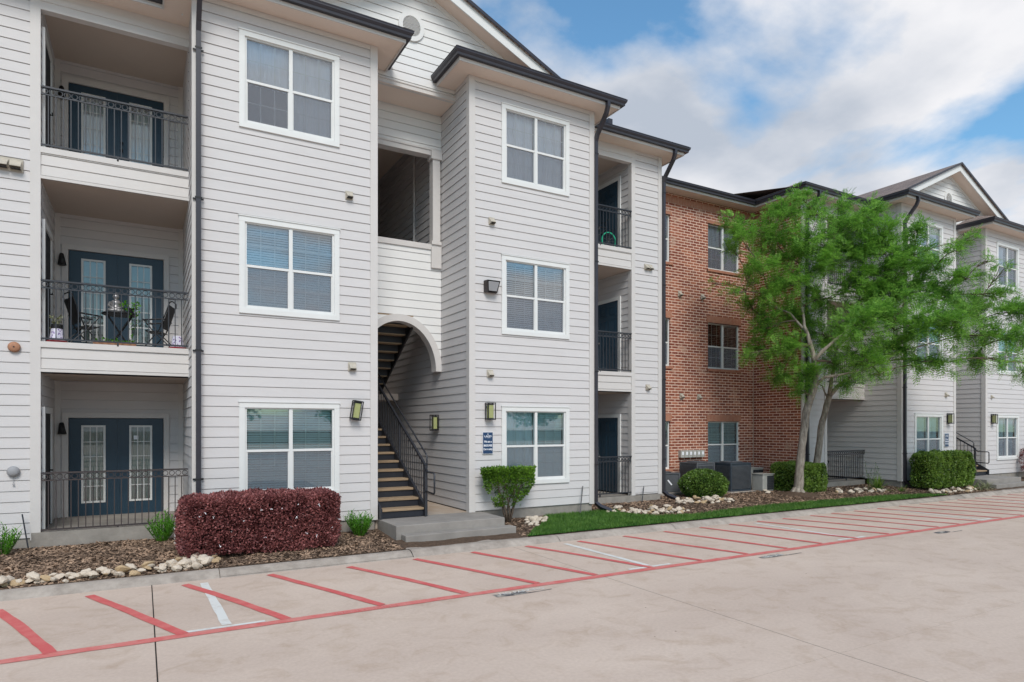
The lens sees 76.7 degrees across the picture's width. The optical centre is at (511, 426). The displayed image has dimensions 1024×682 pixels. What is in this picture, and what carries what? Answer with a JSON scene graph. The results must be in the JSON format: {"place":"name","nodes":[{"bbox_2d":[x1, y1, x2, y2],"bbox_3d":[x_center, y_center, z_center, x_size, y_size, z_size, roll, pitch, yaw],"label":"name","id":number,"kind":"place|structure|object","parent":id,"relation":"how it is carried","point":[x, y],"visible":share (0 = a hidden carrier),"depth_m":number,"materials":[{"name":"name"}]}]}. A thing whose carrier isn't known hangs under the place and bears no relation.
{"place":"outdoors","nodes":[
{"label":"outdoors","id":0,"kind":"place"},
{"bbox_2d":[0,492,1023,681],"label":"road","id":1,"kind":"structure","parent":0,"point":[928,592],"depth_m":7.63,"materials":[{"name":"concrete"}]},
{"bbox_2d":[0,469,1023,589],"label":"mulch bed soil","id":2,"kind":"structure","parent":0,"point":[404,545],"depth_m":11.91,"materials":[{"name":"soil"}]},
{"bbox_2d":[0,575,8,584],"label":"limestone rock","id":3,"kind":"object","parent":2,"relation":"on","point":[3,579],"visible":1,"depth_m":8.48,"materials":[{"name":"stone"}]},
{"bbox_2d":[21,514,28,547],"bbox_3d":[-8.050,1.731,10.695,0.208,0.550,0.024,0,0,28],"label":"garden stake","id":4,"kind":"object","parent":2,"relation":"on","point":[25,531],"visible":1,"depth_m":10.69,"materials":[{"name":"black paint"}]},
{"bbox_2d":[26,571,40,580],"bbox_3d":[-6.417,2.015,8.705,0.209,0.099,0.166,14,-11,35],"label":"limestone rock","id":5,"kind":"object","parent":2,"relation":"on","point":[33,575],"visible":0.98,"depth_m":8.65,"materials":[{"name":"stone"}]},
{"bbox_2d":[96,566,107,572],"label":"limestone rock","id":6,"kind":"object","parent":2,"relation":"on","point":[100,569],"visible":0.9,"depth_m":9.09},
{"bbox_2d":[113,571,124,576],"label":"limestone rock","id":7,"kind":"object","parent":2,"relation":"on","point":[119,573],"visible":0.99,"depth_m":9.11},
{"bbox_2d":[114,565,130,572],"bbox_3d":[-5.538,2.027,9.202,0.220,0.104,0.170,7,-28,-18],"label":"limestone rock","id":8,"kind":"object","parent":2,"relation":"on","point":[123,568],"visible":1,"depth_m":9.15,"materials":[{"name":"stone"}]},
{"bbox_2d":[125,563,136,569],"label":"limestone rock","id":9,"kind":"object","parent":2,"relation":"on","point":[132,566],"visible":0.8,"depth_m":9.30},
{"bbox_2d":[140,561,154,567],"bbox_3d":[-5.347,2.025,9.489,0.137,0.102,0.181,0,0,43],"label":"limestone rock","id":10,"kind":"object","parent":2,"relation":"on","point":[145,563],"visible":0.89,"depth_m":9.44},
{"bbox_2d":[144,510,176,541],"bbox_3d":[-6.206,1.745,11.490,0.577,0.596,0.559,0,0,-30],"label":"leafy plant","id":11,"kind":"object","parent":2,"relation":"on","point":[163,533],"visible":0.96,"depth_m":11.45,"materials":[{"name":"green plant"}]},
{"bbox_2d":[166,559,177,567],"bbox_3d":[-4.997,2.022,9.538,0.149,0.126,0.198,-3,-17,-2],"label":"limestone rock","id":12,"kind":"object","parent":2,"relation":"on","point":[171,563],"visible":0.91,"depth_m":9.46,"materials":[{"name":"stone"}]},
{"bbox_2d":[171,564,181,571],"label":"limestone rock","id":13,"kind":"object","parent":2,"relation":"on","point":[177,568],"visible":0.98,"depth_m":9.46,"materials":[{"name":"stone"}]},
{"bbox_2d":[177,558,191,566],"bbox_3d":[-4.865,2.022,9.598,0.172,0.117,0.163,0,0,0],"label":"limestone rock","id":14,"kind":"object","parent":2,"relation":"on","point":[184,561],"visible":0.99,"depth_m":9.56,"materials":[{"name":"stone"}]},
{"bbox_2d":[191,563,202,568],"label":"limestone rock","id":15,"kind":"object","parent":2,"relation":"on","point":[196,565],"visible":0.93,"depth_m":9.57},
{"bbox_2d":[201,557,212,564],"bbox_3d":[-4.601,2.032,9.744,0.125,0.126,0.170,0,0,21],"label":"limestone rock","id":16,"kind":"object","parent":2,"relation":"on","point":[206,560],"visible":1,"depth_m":9.71,"materials":[{"name":"stone"}]},
{"bbox_2d":[173,486,341,557],"bbox_3d":[-4.234,1.581,10.892,2.649,1.103,1.056,0,0,-30],"label":"burgundy hedge","id":17,"kind":"object","parent":2,"relation":"on","point":[221,522],"visible":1,"depth_m":10.51,"materials":[{"name":"red"}]},
{"bbox_2d":[343,509,373,535],"bbox_3d":[-2.875,1.790,12.126,0.622,0.524,0.602,0,0,-30],"label":"leafy plant","id":18,"kind":"object","parent":2,"relation":"on","point":[358,528],"visible":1,"depth_m":12.08,"materials":[{"name":"green plant"}]},
{"bbox_2d":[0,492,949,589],"bbox_3d":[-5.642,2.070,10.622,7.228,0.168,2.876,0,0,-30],"label":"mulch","id":19,"kind":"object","parent":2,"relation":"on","point":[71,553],"visible":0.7,"depth_m":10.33,"materials":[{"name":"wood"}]},
{"bbox_2d":[6,575,14,583],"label":"limestone rock","id":20,"kind":"object","parent":19,"relation":"on","point":[10,578],"visible":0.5,"depth_m":8.67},
{"bbox_2d":[0,522,21,554],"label":"leafy plant","id":21,"kind":"object","parent":19,"relation":"on","point":[7,546],"visible":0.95,"depth_m":10.28,"materials":[{"name":"green plant"}]},
{"bbox_2d":[9,579,25,585],"bbox_3d":[-6.599,2.092,8.634,0.132,0.102,0.176,0,0,45],"label":"limestone rock","id":22,"kind":"object","parent":19,"relation":"on","point":[12,583],"visible":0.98,"depth_m":8.60,"materials":[{"name":"stone"}]},
{"bbox_2d":[34,579,48,583],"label":"limestone rock","id":23,"kind":"object","parent":19,"relation":"on","point":[41,581],"visible":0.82,"depth_m":8.70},
{"bbox_2d":[40,575,50,580],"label":"limestone rock","id":24,"kind":"object","parent":19,"relation":"on","point":[45,577],"visible":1,"depth_m":8.70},
{"bbox_2d":[54,573,64,578],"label":"limestone rock","id":25,"kind":"object","parent":19,"relation":"on","point":[60,576],"visible":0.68,"depth_m":8.92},
{"bbox_2d":[69,573,84,579],"bbox_3d":[-6.028,2.079,8.949,0.157,0.118,0.230,-24,-30,12],"label":"limestone rock","id":26,"kind":"object","parent":19,"relation":"on","point":[76,575],"visible":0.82,"depth_m":8.91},
{"bbox_2d":[78,572,88,576],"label":"limestone rock","id":27,"kind":"object","parent":19,"relation":"on","point":[82,574],"visible":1,"depth_m":8.93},
{"bbox_2d":[86,571,98,576],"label":"limestone rock","id":28,"kind":"object","parent":19,"relation":"on","point":[92,573],"visible":1,"depth_m":8.97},
{"bbox_2d":[129,570,140,575],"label":"limestone rock","id":29,"kind":"object","parent":19,"relation":"on","point":[134,572],"visible":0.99,"depth_m":9.20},
{"bbox_2d":[0,0,787,548],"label":"apartment building","id":30,"kind":"structure","parent":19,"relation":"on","point":[204,164],"depth_m":12.94,"materials":[{"name":"paint"}]},
{"bbox_2d":[0,156,22,172],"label":"vent hood","id":31,"kind":"object","parent":30,"relation":"attached to","point":[11,164],"visible":1,"depth_m":10.73,"materials":[{"name":"beige plastic"}]},
{"bbox_2d":[6,466,19,484],"bbox_3d":[-8.286,0.819,10.744,0.180,0.315,0.080,0,0,-30],"label":"fire bell","id":32,"kind":"object","parent":30,"relation":"attached to","point":[13,471],"visible":1,"depth_m":10.73,"materials":[{"name":"grey metal"}]},
{"bbox_2d":[7,342,20,351],"bbox_3d":[-8.279,-1.320,10.755,0.176,0.176,0.068,0,0,-30],"label":"clay disc","id":33,"kind":"object","parent":30,"relation":"attached to","point":[14,346],"visible":1,"depth_m":10.74,"materials":[{"name":"ceramic"}]},
{"bbox_2d":[42,406,52,528],"bbox_3d":[-8.302,0.730,11.587,0.090,2.140,1.120,0,0,-30],"label":"side door","id":34,"kind":"structure","parent":30,"relation":"in","point":[47,412],"depth_m":11.59,"materials":[{"name":"white plastic"}]},
{"bbox_2d":[42,219,52,340],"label":"side door","id":35,"kind":"structure","parent":30,"relation":"in","point":[47,237],"depth_m":11.47,"materials":[{"name":"white plastic"}]},
{"bbox_2d":[42,27,53,147],"bbox_3d":[-8.302,-5.780,11.587,0.090,2.140,1.120,0,0,-30],"label":"side door","id":36,"kind":"structure","parent":30,"relation":"in","point":[47,60],"depth_m":11.47,"materials":[{"name":"white plastic"}]},
{"bbox_2d":[46,315,67,341],"bbox_3d":[-7.894,-1.695,11.222,0.310,0.500,0.310,0,0,-30],"label":"patterned planter","id":37,"kind":"object","parent":30,"relation":"on","point":[59,331],"visible":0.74,"depth_m":11.16,"materials":[{"name":"white ceramic"}]},
{"bbox_2d":[57,253,66,265],"bbox_3d":[-8.824,-3.279,12.688,0.147,0.240,0.176,0,0,-30],"label":"porch lamp","id":38,"kind":"object","parent":30,"relation":"attached to","point":[61,260],"visible":1,"depth_m":12.65,"materials":[{"name":"metal"}]},
{"bbox_2d":[57,422,66,434],"bbox_3d":[-8.824,0.041,12.688,0.147,0.240,0.176,0,0,-30],"label":"porch lamp","id":39,"kind":"object","parent":30,"relation":"attached to","point":[61,429],"visible":1,"depth_m":12.65,"materials":[{"name":"metal"}]},
{"bbox_2d":[58,85,65,98],"bbox_3d":[-8.824,-6.559,12.688,0.147,0.240,0.176,0,0,-30],"label":"porch lamp","id":40,"kind":"object","parent":30,"relation":"attached to","point":[60,87],"visible":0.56,"depth_m":12.65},
{"bbox_2d":[64,291,102,343],"bbox_3d":[-7.901,-1.911,11.839,0.532,1.006,0.620,0,0,40],"label":"folding chair","id":41,"kind":"object","parent":30,"relation":"on","point":[74,312],"visible":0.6,"depth_m":11.75,"materials":[{"name":"metal"}]},
{"bbox_2d":[93,337,135,345],"bbox_3d":[-7.123,-1.523,11.616,0.668,0.156,0.194,0,0,-30],"label":"planter box","id":42,"kind":"object","parent":30,"relation":"on","point":[104,338],"visible":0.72,"depth_m":11.55,"materials":[{"name":"ceramic"}]},
{"bbox_2d":[62,412,168,516],"bbox_3d":[-8.112,0.772,13.306,1.870,2.095,0.245,0,0,-30],"label":"french door","id":43,"kind":"structure","parent":30,"relation":"in","point":[92,441],"depth_m":13.21,"materials":[{"name":"blue paint"}]},
{"bbox_2d":[62,243,168,347],"bbox_3d":[-8.112,-2.510,13.306,1.870,2.200,0.245,0,0,-30],"label":"french door","id":44,"kind":"structure","parent":30,"relation":"in","point":[82,267],"depth_m":13.22,"materials":[{"name":"blue paint"}]},
{"bbox_2d":[62,74,168,167],"bbox_3d":[-8.112,-5.815,13.306,1.870,2.230,0.245,0,0,-30],"label":"french door","id":45,"kind":"structure","parent":30,"relation":"in","point":[141,121],"depth_m":13.23,"materials":[{"name":"blue paint"}]},
{"bbox_2d":[101,311,137,340],"bbox_3d":[-7.338,-1.762,12.104,0.590,0.705,0.590,0,0,-30],"label":"bistro table","id":46,"kind":"object","parent":30,"relation":"on","point":[118,314],"visible":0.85,"depth_m":12.03,"materials":[{"name":"metal"}]},
{"bbox_2d":[106,295,125,311],"bbox_3d":[-7.374,-2.300,12.045,0.318,0.380,0.272,0,0,-30],"label":"garden statue","id":47,"kind":"object","parent":46,"relation":"on","point":[117,305],"visible":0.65,"depth_m":11.98,"materials":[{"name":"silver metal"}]},
{"bbox_2d":[119,300,140,337],"bbox_3d":[-7.157,-1.984,12.134,0.364,0.761,0.407,0,0,-30],"label":"trailing plant","id":48,"kind":"object","parent":46,"relation":"on","point":[131,310],"visible":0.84,"depth_m":12.09,"materials":[{"name":"green plant"}]},
{"bbox_2d":[141,301,176,346],"bbox_3d":[-6.789,-1.911,12.533,0.620,1.006,0.532,0,0,-15],"label":"folding chair","id":49,"kind":"object","parent":30,"relation":"on","point":[165,318],"visible":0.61,"depth_m":12.46,"materials":[{"name":"metal"}]},
{"bbox_2d":[168,336,186,348],"bbox_3d":[-6.299,-1.570,12.180,0.310,0.250,0.310,0,0,-30],"label":"patterned planter","id":50,"kind":"object","parent":30,"relation":"on","point":[178,340],"visible":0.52,"depth_m":12.10,"materials":[{"name":"white ceramic"}]},
{"bbox_2d":[238,401,339,497],"bbox_3d":[-4.177,0.421,12.082,1.795,1.738,0.558,0,0,-30],"label":"window","id":51,"kind":"structure","parent":30,"relation":"in","point":[291,445],"depth_m":11.96,"materials":[{"name":"glass"}]},
{"bbox_2d":[238,214,339,320],"bbox_3d":[-4.177,-2.879,12.082,1.795,1.738,0.558,0,0,-30],"label":"window","id":52,"kind":"structure","parent":30,"relation":"in","point":[287,268],"depth_m":11.95,"materials":[{"name":"white plastic"}]},
{"bbox_2d":[238,27,339,147],"bbox_3d":[-4.177,-6.174,12.082,1.795,1.738,0.558,0,0,-30],"label":"window","id":53,"kind":"structure","parent":30,"relation":"in","point":[287,88],"depth_m":12.05,"materials":[{"name":"glass"}]},
{"bbox_2d":[345,191,352,199],"bbox_3d":[-3.101,-4.424,12.362,0.144,0.160,0.100,0,0,-30],"label":"vent hood","id":54,"kind":"object","parent":30,"relation":"attached to","point":[348,195],"visible":1,"depth_m":12.36,"materials":[{"name":"beige plastic"}]},
{"bbox_2d":[348,362,356,370],"bbox_3d":[-3.050,-1.145,12.388,0.151,0.168,0.105,0,0,-30],"label":"vent hood","id":55,"kind":"object","parent":30,"relation":"attached to","point":[351,366],"visible":1,"depth_m":12.39,"materials":[{"name":"beige plastic"}]},
{"bbox_2d":[349,400,363,420],"bbox_3d":[-2.976,-0.306,12.390,0.186,0.370,0.157,11,-5,-29],"label":"wall lantern","id":56,"kind":"object","parent":30,"relation":"attached to","point":[356,410],"depth_m":12.36,"materials":[{"name":"yellow glass"}]},
{"bbox_2d":[430,415,438,430],"bbox_3d":[-1.814,-0.085,15.091,0.157,0.370,0.186,0,0,-30],"label":"wall lantern","id":57,"kind":"object","parent":30,"relation":"attached to","point":[435,422],"depth_m":15.04,"materials":[{"name":"yellow glass"}]},
{"bbox_2d":[482,432,492,453],"bbox_3d":[-0.516,0.357,13.868,0.250,0.470,0.027,0,0,-30],"label":"smoke free sign","id":58,"kind":"object","parent":30,"relation":"attached to","point":[487,442],"visible":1,"depth_m":13.86,"materials":[{"name":"blue"}]},
{"bbox_2d":[485,402,495,419],"bbox_3d":[-0.461,-0.322,13.829,0.186,0.370,0.157,0,0,-30],"label":"wall lantern","id":59,"kind":"object","parent":30,"relation":"attached to","point":[490,411],"depth_m":13.80,"materials":[{"name":"yellow glass"}]},
{"bbox_2d":[487,370,493,376],"bbox_3d":[-0.453,-1.134,13.877,0.144,0.160,0.100,0,0,-30],"label":"vent hood","id":60,"kind":"object","parent":30,"relation":"attached to","point":[490,373],"visible":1,"depth_m":13.88,"materials":[{"name":"beige plastic"}]},
{"bbox_2d":[484,280,499,293],"bbox_3d":[-0.428,-2.990,13.833,0.310,0.260,0.190,0,0,-30],"label":"flood light","id":61,"kind":"object","parent":30,"relation":"attached to","point":[491,286],"visible":1,"depth_m":13.80,"materials":[{"name":"metal"}]},
{"bbox_2d":[489,217,495,225],"bbox_3d":[-0.416,-4.419,13.897,0.144,0.160,0.100,0,0,-30],"label":"vent hood","id":62,"kind":"object","parent":30,"relation":"attached to","point":[492,221],"visible":1,"depth_m":13.90,"materials":[{"name":"beige plastic"}]},
{"bbox_2d":[501,406,569,485],"bbox_3d":[0.426,0.421,14.714,1.803,1.738,0.558,0,0,-30],"label":"window","id":63,"kind":"structure","parent":30,"relation":"in","point":[539,436],"depth_m":14.65,"materials":[{"name":"glass"}]},
{"bbox_2d":[501,254,569,338],"bbox_3d":[0.426,-2.879,14.714,1.803,1.738,0.558,0,0,-30],"label":"window","id":64,"kind":"structure","parent":30,"relation":"in","point":[535,296],"depth_m":14.68,"materials":[{"name":"white plastic"}]},
{"bbox_2d":[501,102,569,196],"bbox_3d":[0.426,-6.174,14.714,1.803,1.738,0.558,0,0,-30],"label":"window","id":65,"kind":"structure","parent":30,"relation":"in","point":[535,148],"depth_m":14.57,"materials":[{"name":"glass"}]},
{"bbox_2d":[598,219,614,244],"bbox_3d":[2.278,-5.100,17.144,1.202,0.749,0.405,0,0,-30],"label":"bicycle","id":66,"kind":"object","parent":30,"relation":"on","point":[605,232],"visible":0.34,"depth_m":17.25,"materials":[{"name":"metal"}]},
{"bbox_2d":[598,414,620,491],"bbox_3d":[2.708,0.740,18.225,0.080,2.160,1.110,0,0,-30],"label":"front door","id":67,"kind":"structure","parent":30,"relation":"in","point":[609,425],"depth_m":18.15,"materials":[{"name":"blue plastic"}]},
{"bbox_2d":[598,296,620,371],"bbox_3d":[2.708,-2.500,18.225,0.080,2.160,1.110,0,0,-30],"label":"front door","id":68,"kind":"structure","parent":30,"relation":"in","point":[609,310],"depth_m":18.12,"materials":[{"name":"blue plastic"}]},
{"bbox_2d":[598,175,620,247],"bbox_3d":[2.708,-5.800,18.225,0.080,2.160,1.110,0,0,-30],"label":"front door","id":69,"kind":"structure","parent":30,"relation":"in","point":[609,193],"depth_m":18.11,"materials":[{"name":"blue plastic"}]},
{"bbox_2d":[644,264,653,270],"bbox_3d":[3.740,-4.337,17.611,0.279,0.160,0.100,0,0,-30],"label":"vent hood","id":70,"kind":"object","parent":30,"relation":"attached to","point":[648,267],"visible":1,"depth_m":17.61,"materials":[{"name":"beige plastic"}]},
{"bbox_2d":[344,501,515,550],"bbox_3d":[-3.190,2.067,16.061,2.430,0.505,8.950,0,0,-30],"label":"entry landing","id":71,"kind":"object","parent":19,"relation":"on","point":[440,522],"visible":0.5,"depth_m":12.45,"materials":[{"name":"concrete"}]},
{"bbox_2d":[0,488,1023,600],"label":"kerb","id":72,"kind":"structure","parent":19,"relation":"on","point":[78,587],"depth_m":10.96,"materials":[{"name":"concrete"}]},
{"bbox_2d":[662,176,803,481],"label":"brick apartment building","id":73,"kind":"structure","parent":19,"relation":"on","point":[740,414],"depth_m":21.45,"materials":[{"name":"red"}]},
{"bbox_2d":[666,422,668,468],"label":"window","id":74,"kind":"structure","parent":73,"relation":"in","point":[667,423],"depth_m":20.66,"materials":[{"name":"white plastic"}]},
{"bbox_2d":[666,319,668,365],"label":"window","id":75,"kind":"structure","parent":73,"relation":"in","point":[667,320],"depth_m":20.66,"materials":[{"name":"white plastic"}]},
{"bbox_2d":[666,215,668,261],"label":"window","id":76,"kind":"structure","parent":73,"relation":"in","point":[667,217],"depth_m":20.66,"materials":[{"name":"white plastic"}]},
{"bbox_2d":[678,450,704,457],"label":"disconnect boxes","id":77,"kind":"object","parent":73,"relation":"attached to","point":[689,453],"visible":1,"depth_m":20.89,"materials":[{"name":"beige metal"}]},
{"bbox_2d":[708,422,737,461],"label":"window","id":78,"kind":"structure","parent":73,"relation":"in","point":[722,436],"depth_m":22.04,"materials":[{"name":"glass"}]},
{"bbox_2d":[708,323,737,369],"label":"window","id":79,"kind":"structure","parent":73,"relation":"in","point":[722,339],"depth_m":22.28,"materials":[{"name":"glass"}]},
{"bbox_2d":[708,224,737,272],"bbox_3d":[7.003,-5.980,22.096,1.540,1.540,0.514,0,0,-30],"label":"window","id":80,"kind":"structure","parent":73,"relation":"in","point":[715,239],"depth_m":22.11,"materials":[{"name":"glass"}]},
{"bbox_2d":[774,162,1023,487],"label":"apartment building","id":81,"kind":"structure","parent":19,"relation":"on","point":[888,427],"depth_m":22.99,"materials":[{"name":"paint"}]},
{"bbox_2d":[914,413,942,460],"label":"window","id":82,"kind":"structure","parent":81,"relation":"in","point":[928,427],"depth_m":22.43,"materials":[{"name":"glass"}]},
{"bbox_2d":[914,321,942,368],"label":"window","id":83,"kind":"structure","parent":81,"relation":"in","point":[930,350],"depth_m":22.57,"materials":[{"name":"glass"}]},
{"bbox_2d":[914,218,942,274],"bbox_3d":[14.251,-6.174,22.507,1.794,1.738,0.558,0,0,-30],"label":"window","id":84,"kind":"structure","parent":81,"relation":"in","point":[938,229],"depth_m":22.67,"materials":[{"name":"white plastic"}]},
{"bbox_2d":[945,433,948,446],"bbox_3d":[15.351,0.482,22.830,0.250,0.470,0.027,0,0,-30],"label":"smoke free sign","id":85,"kind":"object","parent":81,"relation":"attached to","point":[946,439],"visible":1,"depth_m":22.83,"materials":[{"name":"blue"}]},
{"bbox_2d":[947,413,953,423],"bbox_3d":[15.480,-0.276,22.832,0.186,0.370,0.157,0,0,-30],"label":"wall lantern","id":86,"kind":"object","parent":81,"relation":"attached to","point":[949,418],"depth_m":22.81,"materials":[{"name":"yellow glass"}]},
{"bbox_2d":[991,414,997,423],"bbox_3d":[18.184,-0.282,24.379,0.186,0.370,0.157,0,0,-30],"label":"wall lantern","id":87,"kind":"object","parent":81,"relation":"attached to","point":[993,418],"depth_m":24.36,"materials":[{"name":"yellow glass"}]},
{"bbox_2d":[996,415,1018,459],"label":"window","id":88,"kind":"structure","parent":81,"relation":"in","point":[1007,432],"depth_m":25.23,"materials":[{"name":"glass"}]},
{"bbox_2d":[996,329,1018,374],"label":"window","id":89,"kind":"structure","parent":81,"relation":"in","point":[1000,346],"depth_m":25.18,"materials":[{"name":"glass"}]},
{"bbox_2d":[996,241,1019,291],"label":"window","id":90,"kind":"structure","parent":81,"relation":"in","point":[1005,251],"depth_m":25.39,"materials":[{"name":"white plastic"}]},
{"bbox_2d":[829,475,1023,489],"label":"entry landing","id":91,"kind":"object","parent":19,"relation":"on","point":[1005,482],"visible":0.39,"depth_m":22.57,"materials":[{"name":"concrete"}]},
{"bbox_2d":[479,464,536,521],"bbox_3d":[-0.059,1.441,13.793,1.394,1.255,0.719,0,0,-30],"label":"flat topped shrub","id":92,"kind":"object","parent":2,"relation":"on","point":[496,474],"visible":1,"depth_m":13.65,"materials":[{"name":"green plant"}]},
{"bbox_2d":[660,471,682,495],"bbox_3d":[4.460,1.688,19.371,1.080,0.685,0.900,0,0,-30],"label":"air conditioning unit","id":93,"kind":"object","parent":2,"relation":"on","point":[672,481],"visible":0.2,"depth_m":19.14,"materials":[{"name":"metal"}]},
{"bbox_2d":[679,461,714,477],"bbox_3d":[5.805,1.577,20.284,0.980,0.985,0.950,0,0,-30],"label":"air conditioner","id":94,"kind":"object","parent":2,"relation":"on","point":[685,467],"visible":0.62,"depth_m":20.09,"materials":[{"name":"metal"}]},
{"bbox_2d":[677,468,729,497],"bbox_3d":[5.476,1.662,18.515,1.438,0.972,1.452,0,0,-30],"label":"round shrub","id":95,"kind":"object","parent":2,"relation":"on","point":[699,482],"visible":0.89,"depth_m":18.12,"materials":[{"name":"green plant"}]},
{"bbox_2d":[715,461,754,492],"bbox_3d":[6.837,1.577,20.212,1.100,0.985,1.000,0,0,-30],"label":"air conditioner","id":96,"kind":"object","parent":2,"relation":"on","point":[737,474],"visible":0.82,"depth_m":19.87,"materials":[{"name":"metal"}]},
{"bbox_2d":[506,484,997,534],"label":"mulch","id":97,"kind":"object","parent":2,"relation":"on","point":[745,499],"visible":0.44,"depth_m":18.32,"materials":[{"name":"wood"}]},
{"bbox_2d":[751,467,763,487],"bbox_3d":[7.850,1.695,21.422,0.840,0.670,0.546,0,0,-30],"label":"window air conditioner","id":98,"kind":"object","parent":2,"relation":"on","point":[756,469],"depth_m":21.25,"materials":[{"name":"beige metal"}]},
{"bbox_2d":[751,473,774,490],"bbox_3d":[7.897,1.775,20.372,0.540,0.590,0.476,0,0,-30],"label":"outdoor air conditioner unit","id":99,"kind":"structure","parent":2,"relation":"on","point":[761,481],"depth_m":20.21,"materials":[{"name":"beige metal"}]},
{"bbox_2d":[705,181,863,492],"bbox_3d":[8.450,-2.625,19.268,5.144,9.492,3.528,0,0,-30],"label":"feathery tree","id":100,"kind":"object","parent":2,"relation":"on","point":[800,248],"visible":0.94,"depth_m":19.16,"materials":[{"name":"green plant"}]},
{"bbox_2d":[769,460,828,492],"bbox_3d":[8.998,1.583,20.310,1.382,1.059,1.465,0,0,-30],"label":"box hedge","id":101,"kind":"object","parent":2,"relation":"on","point":[815,476],"visible":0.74,"depth_m":19.97,"materials":[{"name":"green"}]},
{"bbox_2d":[865,462,878,487],"bbox_3d":[11.835,1.585,21.299,0.435,0.892,0.424,0,0,32],"label":"sapling","id":102,"kind":"object","parent":2,"relation":"on","point":[871,475],"visible":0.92,"depth_m":21.36,"materials":[{"name":"green plant"}]},
{"bbox_2d":[867,474,890,490],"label":"spiky plant","id":103,"kind":"object","parent":2,"relation":"on","point":[878,484],"visible":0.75,"depth_m":20.54,"materials":[{"name":"green plant"}]},
{"bbox_2d":[813,190,1023,462],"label":"feathery tree","id":104,"kind":"object","parent":2,"relation":"on","point":[876,304],"visible":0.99,"depth_m":17.98,"materials":[{"name":"green plant"}]},
{"bbox_2d":[909,449,976,489],"bbox_3d":[14.440,1.415,21.677,2.986,1.335,0.973,0,0,-30],"label":"box hedge","id":105,"kind":"object","parent":2,"relation":"on","point":[933,469],"visible":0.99,"depth_m":21.19,"materials":[{"name":"green"}]},
{"bbox_2d":[980,481,994,489],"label":"variegated grass","id":106,"kind":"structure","parent":2,"relation":"on","point":[986,487],"depth_m":21.92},
{"bbox_2d":[1017,448,1023,469],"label":"burgundy shrub","id":107,"kind":"object","parent":2,"relation":"on","point":[1021,455],"visible":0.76,"depth_m":25.40,"materials":[{"name":"red plant"}]},
{"bbox_2d":[406,488,1017,548],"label":"path","id":108,"kind":"structure","parent":0,"point":[504,539],"depth_m":11.77,"materials":[{"name":"concrete"}]},
{"bbox_2d":[527,493,948,535],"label":"grass","id":109,"kind":"structure","parent":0,"point":[595,517],"depth_m":14.83,"materials":[{"name":"plant"}]},
{"bbox_2d":[472,0,1023,224],"label":"sky","id":110,"kind":"structure","parent":0,"point":[864,96],"materials":[{"name":"blue"}]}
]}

